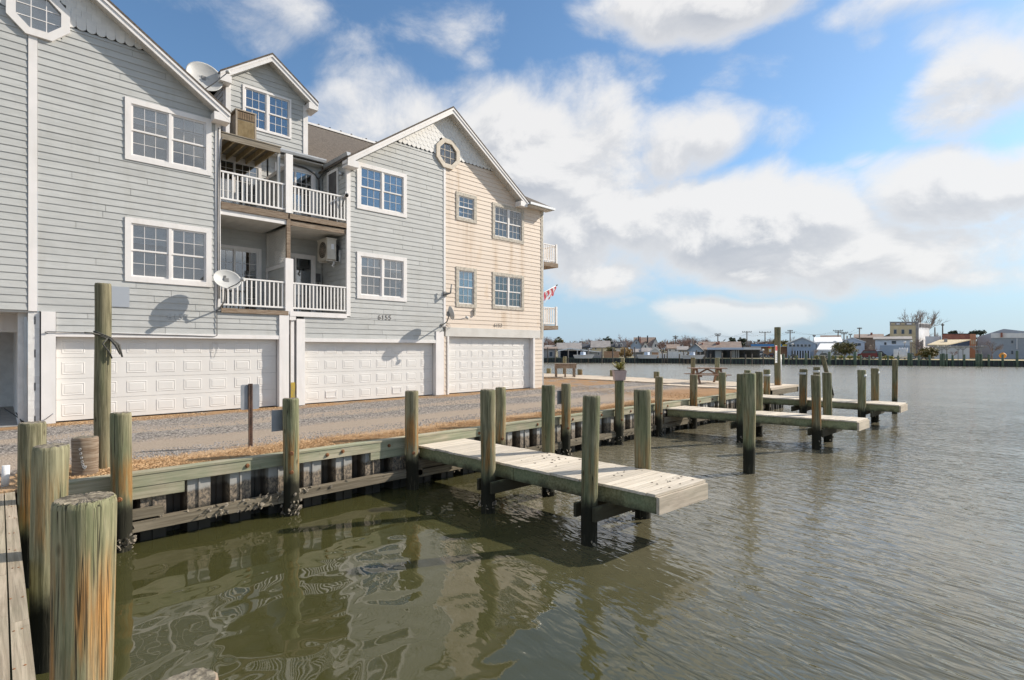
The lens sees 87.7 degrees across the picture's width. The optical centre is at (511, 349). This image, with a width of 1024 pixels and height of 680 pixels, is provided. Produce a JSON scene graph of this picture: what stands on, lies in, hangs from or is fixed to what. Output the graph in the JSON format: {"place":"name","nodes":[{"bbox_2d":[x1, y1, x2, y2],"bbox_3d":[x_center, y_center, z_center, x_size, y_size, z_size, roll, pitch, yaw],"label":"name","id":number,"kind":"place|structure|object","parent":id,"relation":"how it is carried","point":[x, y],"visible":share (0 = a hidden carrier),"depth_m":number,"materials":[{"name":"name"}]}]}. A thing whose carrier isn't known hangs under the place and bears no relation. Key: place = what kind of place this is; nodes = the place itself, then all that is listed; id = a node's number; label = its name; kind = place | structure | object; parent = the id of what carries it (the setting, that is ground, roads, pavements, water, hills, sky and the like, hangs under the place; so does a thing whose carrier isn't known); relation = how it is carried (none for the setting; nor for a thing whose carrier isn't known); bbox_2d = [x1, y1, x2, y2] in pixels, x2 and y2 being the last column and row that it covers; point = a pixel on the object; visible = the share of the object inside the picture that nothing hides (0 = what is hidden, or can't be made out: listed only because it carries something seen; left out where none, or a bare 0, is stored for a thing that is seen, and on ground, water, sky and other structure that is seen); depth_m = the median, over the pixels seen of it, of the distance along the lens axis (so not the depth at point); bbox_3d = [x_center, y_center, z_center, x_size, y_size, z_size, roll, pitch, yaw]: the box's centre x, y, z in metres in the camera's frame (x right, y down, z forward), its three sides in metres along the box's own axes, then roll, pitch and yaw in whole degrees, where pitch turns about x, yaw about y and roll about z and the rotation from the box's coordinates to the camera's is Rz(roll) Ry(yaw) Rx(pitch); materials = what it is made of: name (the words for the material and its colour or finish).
{"place":"outdoors","nodes":[
{"label":"outdoors","id":0,"kind":"place"},
{"bbox_2d":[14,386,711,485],"bbox_3d":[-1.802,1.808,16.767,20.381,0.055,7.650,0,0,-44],"label":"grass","id":1,"kind":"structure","parent":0,"point":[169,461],"depth_m":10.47,"materials":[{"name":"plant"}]},
{"bbox_2d":[0,378,736,496],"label":"gravel lot","id":2,"kind":"structure","parent":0,"point":[8,444],"depth_m":13.52,"materials":[{"name":"gravel"}]},
{"bbox_2d":[1,465,9,486],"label":"standpipe","id":3,"kind":"object","parent":2,"relation":"on","point":[5,475],"visible":1,"depth_m":7.11,"materials":[{"name":"plastic"}]},
{"bbox_2d":[0,0,39,427],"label":"townhouse","id":4,"kind":"structure","parent":2,"relation":"on","point":[19,362],"depth_m":12.70,"materials":[{"name":"grey"}]},
{"bbox_2d":[71,436,98,476],"bbox_3d":[-6.171,1.742,7.710,0.316,0.956,0.301,0,0,-44],"label":"timber stump","id":5,"kind":"object","parent":2,"relation":"on","point":[84,455],"visible":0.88,"depth_m":7.60,"materials":[{"name":"brown wood"}]},
{"bbox_2d":[84,283,122,468],"bbox_3d":[-6.209,0.657,8.063,0.337,3.326,0.478,0,0,39],"label":"timber pole","id":6,"kind":"object","parent":2,"relation":"on","point":[104,340],"visible":0.81,"depth_m":8.04,"materials":[{"name":"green wood"}]},
{"bbox_2d":[6,0,318,423],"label":"townhouse","id":7,"kind":"structure","parent":2,"relation":"on","point":[158,191],"depth_m":14.55,"materials":[{"name":"grey"}]},
{"bbox_2d":[6,0,69,41],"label":"octagon window","id":8,"kind":"structure","parent":7,"relation":"in","point":[36,18],"depth_m":13.00,"materials":[{"name":"white glass"}]},
{"bbox_2d":[112,286,129,306],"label":"wall panel","id":9,"kind":"structure","parent":7,"relation":"attached to","point":[120,296],"depth_m":14.02,"materials":[{"name":"plastic"}]},
{"bbox_2d":[56,337,275,421],"bbox_3d":[-9.445,0.757,15.143,5.330,2.127,0.058,0,0,-44],"label":"garage door","id":10,"kind":"structure","parent":7,"relation":"in","point":[156,360],"depth_m":14.91,"materials":[{"name":"metal"}]},
{"bbox_2d":[125,217,211,286],"bbox_3d":[-9.576,-2.650,14.898,2.060,1.700,0.300,0,0,-44],"label":"window","id":11,"kind":"structure","parent":7,"relation":"in","point":[159,252],"depth_m":14.80,"materials":[{"name":"white glass"}]},
{"bbox_2d":[125,96,211,175],"bbox_3d":[-9.576,-5.855,14.898,2.060,1.650,0.300,0,0,-44],"label":"window","id":12,"kind":"structure","parent":7,"relation":"in","point":[153,138],"depth_m":14.80,"materials":[{"name":"white glass"}]},
{"bbox_2d":[186,61,230,90],"bbox_3d":[-9.649,-8.234,17.122,1.276,1.847,0.794,0,0,-14],"label":"satellite dish","id":13,"kind":"object","parent":7,"relation":"on","point":[205,75],"visible":0.98,"depth_m":17.03,"materials":[{"name":"metal"}]},
{"bbox_2d":[213,270,245,310],"bbox_3d":[-8.190,-1.695,15.289,0.740,1.171,1.090,0,0,-44],"label":"satellite dish","id":14,"kind":"object","parent":7,"relation":"attached to","point":[227,279],"visible":1,"depth_m":15.28,"materials":[{"name":"metal"}]},
{"bbox_2d":[221,244,261,309],"bbox_3d":[-9.313,-2.330,17.826,1.700,2.200,0.305,0,0,-44],"label":"sliding door","id":15,"kind":"structure","parent":7,"relation":"in","point":[246,262],"depth_m":18.11,"materials":[{"name":"clear glass"}]},
{"bbox_2d":[221,156,261,207],"bbox_3d":[-9.313,-5.455,17.826,1.700,2.150,0.305,0,0,-44],"label":"sliding door","id":16,"kind":"structure","parent":7,"relation":"in","point":[226,166],"depth_m":18.09,"materials":[{"name":"white glass"}]},
{"bbox_2d":[230,108,256,139],"bbox_3d":[-8.822,-6.889,16.983,1.654,0.963,0.754,0,0,35],"label":"condenser","id":17,"kind":"object","parent":7,"relation":"on","point":[243,123],"visible":0.79,"depth_m":16.55,"materials":[{"name":"beige metal"}]},
{"bbox_2d":[242,84,290,138],"bbox_3d":[-8.551,-8.190,18.563,1.620,1.420,0.300,0,0,-44],"label":"window","id":18,"kind":"structure","parent":7,"relation":"in","point":[271,118],"depth_m":18.61,"materials":[{"name":"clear glass"}]},
{"bbox_2d":[241,384,258,446],"bbox_3d":[-4.920,1.385,10.030,0.330,1.470,0.038,0,0,-44],"label":"sign post","id":19,"kind":"object","parent":2,"relation":"on","point":[249,397],"visible":0.98,"depth_m":10.02,"materials":[{"name":"metal"}]},
{"bbox_2d":[267,106,453,404],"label":"townhouse","id":20,"kind":"structure","parent":2,"relation":"on","point":[367,319],"depth_m":19.46,"materials":[{"name":"grey"}]},
{"bbox_2d":[275,251,315,311],"bbox_3d":[-7.854,-2.330,19.230,1.450,2.200,0.305,0,0,-44],"label":"sliding door","id":21,"kind":"structure","parent":20,"relation":"in","point":[294,256],"depth_m":19.54,"materials":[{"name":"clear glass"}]},
{"bbox_2d":[275,162,315,217],"bbox_3d":[-7.854,-5.455,19.230,1.450,2.150,0.305,0,0,-44],"label":"sliding door","id":22,"kind":"structure","parent":20,"relation":"in","point":[301,180],"depth_m":19.53,"materials":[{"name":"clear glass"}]},
{"bbox_2d":[317,237,340,267],"bbox_3d":[-6.444,-3.339,18.794,0.542,1.002,0.820,0,0,-44],"label":"heat pump","id":23,"kind":"object","parent":20,"relation":"attached to","point":[328,248],"visible":1,"depth_m":18.54,"materials":[{"name":"metal"}]},
{"bbox_2d":[327,167,338,221],"bbox_3d":[-6.446,-5.405,19.159,0.040,2.050,0.850,0,0,-44],"label":"storm door","id":24,"kind":"structure","parent":20,"relation":"in","point":[332,176],"depth_m":19.10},
{"bbox_2d":[305,342,431,403],"bbox_3d":[-5.036,0.792,19.381,5.180,2.057,0.067,0,0,-44],"label":"garage door","id":25,"kind":"structure","parent":20,"relation":"in","point":[327,361],"depth_m":19.12,"materials":[{"name":"metal"}]},
{"bbox_2d":[357,251,406,301],"bbox_3d":[-4.796,-2.605,19.499,2.030,1.650,0.300,0,0,-44],"label":"window","id":26,"kind":"structure","parent":20,"relation":"in","point":[378,275],"depth_m":19.41,"materials":[{"name":"white glass"}]},
{"bbox_2d":[357,162,406,217],"bbox_3d":[-4.796,-5.760,19.499,2.030,1.640,0.300,0,0,-44],"label":"window","id":27,"kind":"structure","parent":20,"relation":"in","point":[376,192],"depth_m":19.42,"materials":[{"name":"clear glass"}]},
{"bbox_2d":[441,306,468,326],"bbox_3d":[-2.348,-1.276,20.788,0.681,0.772,1.200,0,0,-70],"label":"satellite dish","id":28,"kind":"object","parent":20,"relation":"attached to","point":[450,312],"visible":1,"depth_m":20.57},
{"bbox_2d":[362,107,557,394],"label":"townhouse","id":29,"kind":"structure","parent":2,"relation":"on","point":[497,265],"depth_m":23.05,"materials":[{"name":"beige"}]},
{"bbox_2d":[435,138,459,169],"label":"octagon window","id":30,"kind":"structure","parent":29,"relation":"in","point":[447,152],"depth_m":21.43,"materials":[{"name":"clear glass"}]},
{"bbox_2d":[456,266,476,307],"bbox_3d":[-1.978,-2.555,22.210,1.090,1.650,0.300,0,0,-44],"label":"window","id":31,"kind":"structure","parent":29,"relation":"in","point":[466,278],"depth_m":22.24,"materials":[{"name":"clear glass"}]},
{"bbox_2d":[456,191,476,223],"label":"window","id":32,"kind":"structure","parent":29,"relation":"in","point":[466,204],"depth_m":22.16,"materials":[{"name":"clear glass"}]},
{"bbox_2d":[449,337,529,393],"bbox_3d":[-0.935,0.662,23.333,4.870,2.317,0.058,0,0,-44],"label":"garage door","id":33,"kind":"structure","parent":29,"relation":"in","point":[468,356],"depth_m":23.18,"materials":[{"name":"metal"}]},
{"bbox_2d":[492,272,523,310],"bbox_3d":[-0.170,-2.560,23.806,1.930,1.600,0.093,0,0,-44],"label":"window","id":34,"kind":"structure","parent":29,"relation":"in","point":[507,289],"depth_m":23.77,"materials":[{"name":"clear glass"}]},
{"bbox_2d":[492,202,523,243],"bbox_3d":[-0.170,-5.590,23.806,1.930,1.580,0.093,0,0,-44],"label":"window","id":35,"kind":"structure","parent":29,"relation":"in","point":[507,221],"depth_m":23.78,"materials":[{"name":"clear glass"}]},
{"bbox_2d":[544,284,557,302],"bbox_3d":[1.618,-2.781,26.515,1.770,1.005,0.109,0,0,-38],"label":"flag","id":36,"kind":"object","parent":29,"relation":"attached to","point":[550,291],"visible":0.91,"depth_m":26.72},
{"bbox_2d":[544,373,798,394],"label":"boardwalk","id":37,"kind":"structure","parent":2,"relation":"on","point":[781,389],"depth_m":29.23,"materials":[{"name":"brown wood"}]},
{"bbox_2d":[554,363,576,376],"bbox_3d":[3.413,1.347,34.094,1.360,0.855,0.800,0,0,0],"label":"work table","id":38,"kind":"object","parent":37,"relation":"on","point":[565,365],"visible":0.94,"depth_m":33.71,"materials":[{"name":"brown wood"}]},
{"bbox_2d":[684,368,731,383],"bbox_3d":[10.226,1.381,27.949,1.840,0.801,1.735,0,0,0],"label":"picnic table","id":39,"kind":"object","parent":37,"relation":"on","point":[714,374],"visible":0.84,"depth_m":27.58,"materials":[{"name":"brown wood"}]},
{"bbox_2d":[663,384,736,389],"bbox_3d":[9.251,1.812,25.973,1.150,0.044,3.800,0,0,-44],"label":"gangplank","id":40,"kind":"object","parent":2,"relation":"on","point":[704,386],"visible":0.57,"depth_m":25.90,"materials":[{"name":"brown wood"}]},
{"bbox_2d":[26,361,1023,679],"bbox_3d":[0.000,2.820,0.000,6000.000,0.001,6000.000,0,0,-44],"label":"water","id":41,"kind":"structure","parent":0,"point":[888,547],"depth_m":6.76,"materials":[{"name":"liquid"}]},
{"bbox_2d":[17,421,46,588],"bbox_3d":[-5.755,2.447,6.397,0.263,3.147,0.272,0,0,-44],"label":"mooring pile","id":42,"kind":"object","parent":41,"relation":"in","point":[31,435],"visible":0.38,"depth_m":6.27,"materials":[{"name":"brown wood"}]},
{"bbox_2d":[29,443,69,673],"bbox_3d":[-4.126,2.437,4.745,0.298,3.166,0.269,0,0,-44],"label":"mooring pile","id":43,"kind":"object","parent":41,"relation":"in","point":[49,486],"visible":0.63,"depth_m":4.63,"materials":[{"name":"green wood"}]},
{"bbox_2d":[49,491,116,679],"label":"mooring pile","id":44,"kind":"object","parent":41,"relation":"in","point":[83,535],"visible":1,"depth_m":2.69,"materials":[{"name":"green wood"}]},
{"bbox_2d":[110,411,136,552],"bbox_3d":[-5.472,2.452,7.476,0.333,3.136,0.358,0,0,15],"label":"mooring pile","id":45,"kind":"object","parent":41,"relation":"in","point":[121,456],"visible":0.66,"depth_m":7.39,"materials":[{"name":"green wood"}]},
{"bbox_2d":[166,667,218,679],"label":"mooring pile","id":46,"kind":"object","parent":41,"relation":"in","point":[202,673],"visible":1,"depth_m":2.39,"materials":[{"name":"brown wood"}]},
{"bbox_2d":[280,397,301,515],"bbox_3d":[-3.771,2.426,9.114,0.348,3.187,0.356,0,0,-44],"label":"mooring pile","id":47,"kind":"object","parent":41,"relation":"in","point":[290,417],"visible":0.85,"depth_m":9.02,"materials":[{"name":"brown wood"}]},
{"bbox_2d":[271,410,282,431],"bbox_3d":[-3.969,1.220,9.136,0.290,0.360,0.006,0,0,-44],"label":"slip plate","id":48,"kind":"object","parent":47,"relation":"attached to","point":[276,421],"visible":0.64,"depth_m":9.09,"materials":[{"name":"metal"}]},
{"bbox_2d":[15,392,783,540],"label":"seawall","id":49,"kind":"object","parent":41,"relation":"in","point":[192,496],"visible":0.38,"depth_m":9.41,"materials":[{"name":"wood"}]},
{"bbox_2d":[0,492,35,679],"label":"plank dock","id":50,"kind":"object","parent":49,"relation":"attached to","point":[16,658],"visible":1,"depth_m":3.80,"materials":[{"name":"wood"}]},
{"bbox_2d":[405,390,418,489],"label":"mooring pile","id":51,"kind":"object","parent":41,"relation":"in","point":[411,441],"visible":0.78,"depth_m":10.69,"materials":[{"name":"brown wood"}]},
{"bbox_2d":[478,389,496,513],"bbox_3d":[-0.427,2.357,9.224,0.280,3.326,0.332,0,0,-44],"label":"mooring pile","id":52,"kind":"object","parent":41,"relation":"in","point":[487,502],"visible":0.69,"depth_m":9.12,"materials":[{"name":"brown wood"}]},
{"bbox_2d":[495,387,505,444],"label":"mooring pile","id":53,"kind":"object","parent":41,"relation":"in","point":[500,424],"visible":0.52,"depth_m":12.38,"materials":[{"name":"brown wood"}]},
{"bbox_2d":[540,384,556,496],"bbox_3d":[0.688,2.354,10.312,0.288,3.332,0.334,0,0,-28],"label":"mooring pile","id":54,"kind":"object","parent":41,"relation":"in","point":[548,418],"visible":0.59,"depth_m":10.21,"materials":[{"name":"brown wood"}]},
{"bbox_2d":[418,438,707,522],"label":"finger pier","id":55,"kind":"structure","parent":41,"relation":"on","point":[631,489],"depth_m":8.57,"materials":[{"name":"brown wood"}]},
{"bbox_2d":[560,383,571,455],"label":"mooring pile","id":56,"kind":"object","parent":41,"relation":"in","point":[565,416],"visible":0.73,"depth_m":14.02,"materials":[{"name":"brown wood"}]},
{"bbox_2d":[578,395,599,546],"bbox_3d":[1.132,2.343,7.765,0.309,3.354,0.317,0,0,-44],"label":"mooring pile","id":57,"kind":"object","parent":41,"relation":"in","point":[590,453],"visible":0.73,"depth_m":7.63,"materials":[{"name":"brown wood"}]},
{"bbox_2d":[613,380,623,444],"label":"mooring pile","id":58,"kind":"object","parent":41,"relation":"in","point":[619,411],"visible":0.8,"depth_m":15.69,"materials":[{"name":"brown wood"}]},
{"bbox_2d":[611,361,626,379],"bbox_3d":[3.160,0.640,15.805,0.659,0.560,0.630,0,0,2],"label":"flower pot","id":59,"kind":"object","parent":58,"relation":"on","point":[619,374],"visible":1,"depth_m":15.65,"materials":[{"name":"ceramic"}]},
{"bbox_2d":[632,389,650,518],"bbox_3d":[2.196,2.347,8.982,0.301,3.346,0.333,0,0,-8],"label":"mooring pile","id":60,"kind":"object","parent":41,"relation":"in","point":[642,426],"visible":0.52,"depth_m":8.84,"materials":[{"name":"brown wood"}]},
{"bbox_2d":[654,377,663,435],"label":"mooring pile","id":61,"kind":"object","parent":41,"relation":"in","point":[659,430],"visible":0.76,"depth_m":17.24,"materials":[{"name":"brown wood"}]},
{"bbox_2d":[690,375,697,428],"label":"mooring pile","id":62,"kind":"object","parent":41,"relation":"in","point":[693,390],"visible":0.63,"depth_m":18.85,"materials":[{"name":"brown wood"}]},
{"bbox_2d":[719,372,727,422],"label":"mooring pile","id":63,"kind":"object","parent":41,"relation":"in","point":[722,389],"visible":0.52,"depth_m":20.45,"materials":[{"name":"brown wood"}]},
{"bbox_2d":[736,374,742,442],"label":"mooring pile","id":64,"kind":"object","parent":41,"relation":"in","point":[739,409],"visible":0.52,"depth_m":16.04,"materials":[{"name":"brown wood"}]},
{"bbox_2d":[743,373,755,473],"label":"mooring pile","id":65,"kind":"object","parent":41,"relation":"in","point":[749,409],"visible":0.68,"depth_m":12.05,"materials":[{"name":"brown wood"}]},
{"bbox_2d":[755,371,764,436],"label":"mooring pile","id":66,"kind":"object","parent":41,"relation":"in","point":[759,397],"visible":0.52,"depth_m":17.17,"materials":[{"name":"brown wood"}]},
{"bbox_2d":[663,406,869,436],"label":"finger pier","id":67,"kind":"structure","parent":41,"relation":"on","point":[830,424],"depth_m":16.04,"materials":[{"name":"brown wood"}]},
{"bbox_2d":[763,369,770,410],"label":"mooring pile","id":68,"kind":"object","parent":41,"relation":"in","point":[766,381],"visible":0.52,"depth_m":23.50,"materials":[{"name":"brown wood"}]},
{"bbox_2d":[774,327,781,384],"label":"mooring pile","id":69,"kind":"object","parent":41,"relation":"in","point":[777,360],"visible":0.63,"depth_m":26.12,"materials":[{"name":"brown wood"}]},
{"bbox_2d":[544,358,1023,366],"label":"seawall","id":70,"kind":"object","parent":41,"relation":"in","point":[1007,363],"visible":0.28,"depth_m":98.45,"materials":[{"name":"wood"}]},
{"bbox_2d":[798,369,807,413],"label":"mooring pile","id":71,"kind":"object","parent":41,"relation":"in","point":[803,374],"visible":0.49,"depth_m":20.76,"materials":[{"name":"brown wood"}]},
{"bbox_2d":[810,375,822,449],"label":"mooring pile","id":72,"kind":"object","parent":41,"relation":"in","point":[816,408],"visible":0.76,"depth_m":14.90,"materials":[{"name":"brown wood"}]},
{"bbox_2d":[821,372,833,441],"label":"mooring pile","id":73,"kind":"object","parent":41,"relation":"in","point":[827,390],"visible":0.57,"depth_m":16.21,"materials":[{"name":"brown wood"}]},
{"bbox_2d":[763,394,907,416],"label":"finger pier","id":74,"kind":"structure","parent":41,"relation":"on","point":[874,408],"depth_m":20.18,"materials":[{"name":"brown wood"}]},
{"bbox_2d":[857,370,866,417],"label":"mooring pile","id":75,"kind":"object","parent":41,"relation":"in","point":[861,378],"visible":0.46,"depth_m":19.42,"materials":[{"name":"brown wood"}]},
{"bbox_2d":[871,368,879,421],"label":"mooring pile","id":76,"kind":"object","parent":41,"relation":"in","point":[875,372],"visible":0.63,"depth_m":20.53,"materials":[{"name":"brown wood"}]},
{"bbox_2d":[892,360,897,413],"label":"mooring pile","id":77,"kind":"object","parent":41,"relation":"in","point":[894,380],"visible":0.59,"depth_m":23.21,"materials":[{"name":"brown wood"}]},
{"bbox_2d":[38,0,1023,348],"label":"sky","id":78,"kind":"structure","parent":0,"point":[706,168],"materials":[{"name":"blue"}]},
{"bbox_2d":[610,342,626,355],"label":"house","id":79,"kind":"structure","parent":0,"point":[618,345],"depth_m":150.62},
{"bbox_2d":[630,336,658,355],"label":"house","id":80,"kind":"structure","parent":0,"point":[644,342],"depth_m":149.75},
{"bbox_2d":[666,344,679,355],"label":"house","id":81,"kind":"structure","parent":0,"point":[671,348],"depth_m":150.36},
{"bbox_2d":[686,341,741,357],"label":"house","id":82,"kind":"structure","parent":0,"point":[699,347],"depth_m":120.07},
{"bbox_2d":[556,349,1023,359],"bbox_3d":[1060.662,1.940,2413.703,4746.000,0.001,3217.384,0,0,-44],"label":"ground","id":83,"kind":"structure","parent":0,"point":[632,356],"depth_m":110.24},
{"bbox_2d":[544,347,557,357],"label":"shed","id":84,"kind":"structure","parent":83,"relation":"on","point":[551,352],"depth_m":116.94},
{"bbox_2d":[556,343,581,356],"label":"house","id":85,"kind":"structure","parent":83,"relation":"on","point":[559,346],"depth_m":127.70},
{"bbox_2d":[558,348,601,357],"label":"boathouse","id":86,"kind":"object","parent":83,"relation":"on","point":[596,354],"visible":0.56,"depth_m":115.05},
{"bbox_2d":[590,341,610,356],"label":"house","id":87,"kind":"structure","parent":83,"relation":"on","point":[597,345],"depth_m":140.89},
{"bbox_2d":[604,351,618,357],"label":"board fence","id":88,"kind":"object","parent":83,"relation":"on","point":[607,354],"visible":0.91,"depth_m":113.39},
{"bbox_2d":[619,347,632,357],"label":"bush","id":89,"kind":"object","parent":83,"relation":"on","point":[628,352],"visible":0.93,"depth_m":115.43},
{"bbox_2d":[659,352,686,357],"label":"picket fence","id":90,"kind":"object","parent":83,"relation":"on","point":[674,354],"visible":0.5,"depth_m":111.53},
{"bbox_2d":[682,352,704,358],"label":"skiff","id":91,"kind":"object","parent":83,"relation":"on","point":[690,355],"visible":0.96,"depth_m":103.60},
{"bbox_2d":[707,347,760,357],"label":"pavilion","id":92,"kind":"structure","parent":83,"relation":"on","point":[735,352],"depth_m":108.18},
{"bbox_2d":[544,334,977,352],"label":"treeline","id":93,"kind":"object","parent":83,"relation":"on","point":[685,342],"visible":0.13,"depth_m":186.72,"materials":[{"name":"plant"}]},
{"bbox_2d":[751,344,786,356],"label":"store","id":94,"kind":"structure","parent":83,"relation":"on","point":[767,352],"depth_m":134.44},
{"bbox_2d":[785,337,842,357],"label":"restaurant","id":95,"kind":"structure","parent":83,"relation":"on","point":[802,346],"depth_m":112.14},
{"bbox_2d":[839,337,865,357],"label":"annex","id":96,"kind":"object","parent":83,"relation":"on","point":[860,347],"visible":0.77,"depth_m":121.43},
{"bbox_2d":[890,322,929,356],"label":"brick block","id":97,"kind":"structure","parent":83,"relation":"on","point":[918,330],"depth_m":125.62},
{"bbox_2d":[900,310,946,329],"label":"bare tree","id":98,"kind":"object","parent":83,"relation":"on","point":[933,318],"visible":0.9,"depth_m":148.96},
{"bbox_2d":[925,336,970,358],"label":"building","id":99,"kind":"structure","parent":83,"relation":"on","point":[933,341],"depth_m":109.06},
{"bbox_2d":[942,333,975,357],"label":"brick block","id":100,"kind":"structure","parent":83,"relation":"on","point":[955,336],"depth_m":117.34,"materials":[{"name":"brick"}]},
{"bbox_2d":[978,329,1023,358],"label":"warehouse","id":101,"kind":"structure","parent":83,"relation":"on","point":[1012,341],"depth_m":104.54,"materials":[{"name":"metal"}]},
{"bbox_2d":[853,333,883,349],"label":"house","id":102,"kind":"structure","parent":0,"point":[868,339],"depth_m":170.49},
{"bbox_2d":[873,336,911,357],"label":"house","id":103,"kind":"structure","parent":0,"point":[886,345],"depth_m":112.30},
{"bbox_2d":[882,359,1023,360],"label":"lawn","id":104,"kind":"structure","parent":0,"point":[931,359],"depth_m":98.08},
{"bbox_2d":[829,340,858,358],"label":"bush","id":105,"kind":"object","parent":104,"relation":"on","point":[849,348],"visible":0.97,"depth_m":99.38,"materials":[{"name":"plant"}]},
{"bbox_2d":[858,350,876,358],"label":"parked car","id":106,"kind":"object","parent":104,"relation":"on","point":[872,354],"visible":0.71,"depth_m":100.82,"materials":[{"name":"red metal"}]},
{"bbox_2d":[893,348,907,357],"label":"stacked racks","id":107,"kind":"object","parent":104,"relation":"on","point":[903,352],"visible":0.95,"depth_m":96.38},
{"bbox_2d":[918,347,939,356],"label":"bush","id":108,"kind":"object","parent":104,"relation":"on","point":[927,351],"visible":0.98,"depth_m":96.71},
{"bbox_2d":[937,346,987,359],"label":"pergola","id":109,"kind":"object","parent":104,"relation":"on","point":[962,347],"visible":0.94,"depth_m":91.25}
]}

